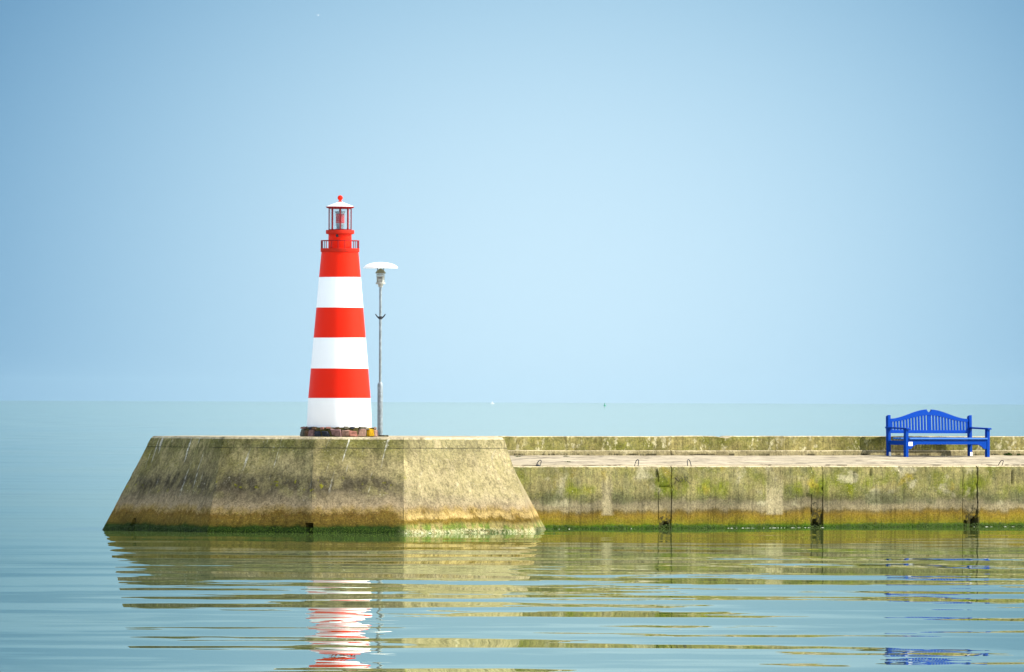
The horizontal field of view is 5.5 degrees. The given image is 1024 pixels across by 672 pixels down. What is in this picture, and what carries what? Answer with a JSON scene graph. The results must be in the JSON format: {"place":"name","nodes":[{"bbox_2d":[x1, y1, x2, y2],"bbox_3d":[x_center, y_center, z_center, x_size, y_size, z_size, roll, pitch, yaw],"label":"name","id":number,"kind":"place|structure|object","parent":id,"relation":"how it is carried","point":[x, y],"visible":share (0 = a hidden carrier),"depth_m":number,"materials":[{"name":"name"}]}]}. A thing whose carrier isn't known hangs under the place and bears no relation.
{"place":"outdoors","nodes":[
{"label":"outdoors","id":0,"kind":"place"},
{"bbox_2d":[0,401,1023,671],"bbox_3d":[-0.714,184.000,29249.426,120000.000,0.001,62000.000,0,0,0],"label":"water","id":1,"kind":"structure","parent":0,"point":[82,589],"depth_m":181.08,"materials":[{"name":"blue liquid"}]},
{"bbox_2d":[103,436,545,532],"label":"pier head","id":2,"kind":"object","parent":1,"relation":"in","point":[432,484],"visible":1,"depth_m":246.38},
{"bbox_2d":[300,195,377,436],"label":"lighthouse","id":3,"kind":"object","parent":2,"relation":"on","point":[339,401],"visible":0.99,"depth_m":249.51,"materials":[{"name":"paint"}]},
{"bbox_2d":[364,262,397,436],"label":"street lamp","id":4,"kind":"object","parent":2,"relation":"on","point":[380,282],"visible":0.97,"depth_m":252.35,"materials":[{"name":"metal"}]},
{"bbox_2d":[104,522,1021,532],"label":"algae","id":5,"kind":"object","parent":2,"relation":"attached to","point":[234,531],"visible":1,"depth_m":255.29,"materials":[{"name":"green plant"}]},
{"bbox_2d":[513,466,1023,528],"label":"quay wall","id":6,"kind":"structure","parent":1,"relation":"in","point":[592,497],"depth_m":258.50,"materials":[{"name":"concrete"}]},
{"bbox_2d":[0,0,1023,404],"label":"sky","id":7,"kind":"structure","parent":0,"point":[571,201],"materials":[{"name":"blue"}]},
{"bbox_2d":[510,455,1023,465],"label":"walkway","id":8,"kind":"structure","parent":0,"point":[792,460],"depth_m":261.41,"materials":[{"name":"concrete"}]},
{"bbox_2d":[485,436,1023,455],"bbox_3d":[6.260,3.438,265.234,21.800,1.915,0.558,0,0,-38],"label":"parapet wall","id":9,"kind":"structure","parent":8,"relation":"on","point":[698,445],"depth_m":264.54,"materials":[{"name":"concrete"}]},
{"bbox_2d":[885,409,991,456],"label":"bench","id":10,"kind":"object","parent":8,"relation":"on","point":[954,424],"visible":1,"depth_m":267.59,"materials":[{"name":"blue paint"}]}
]}

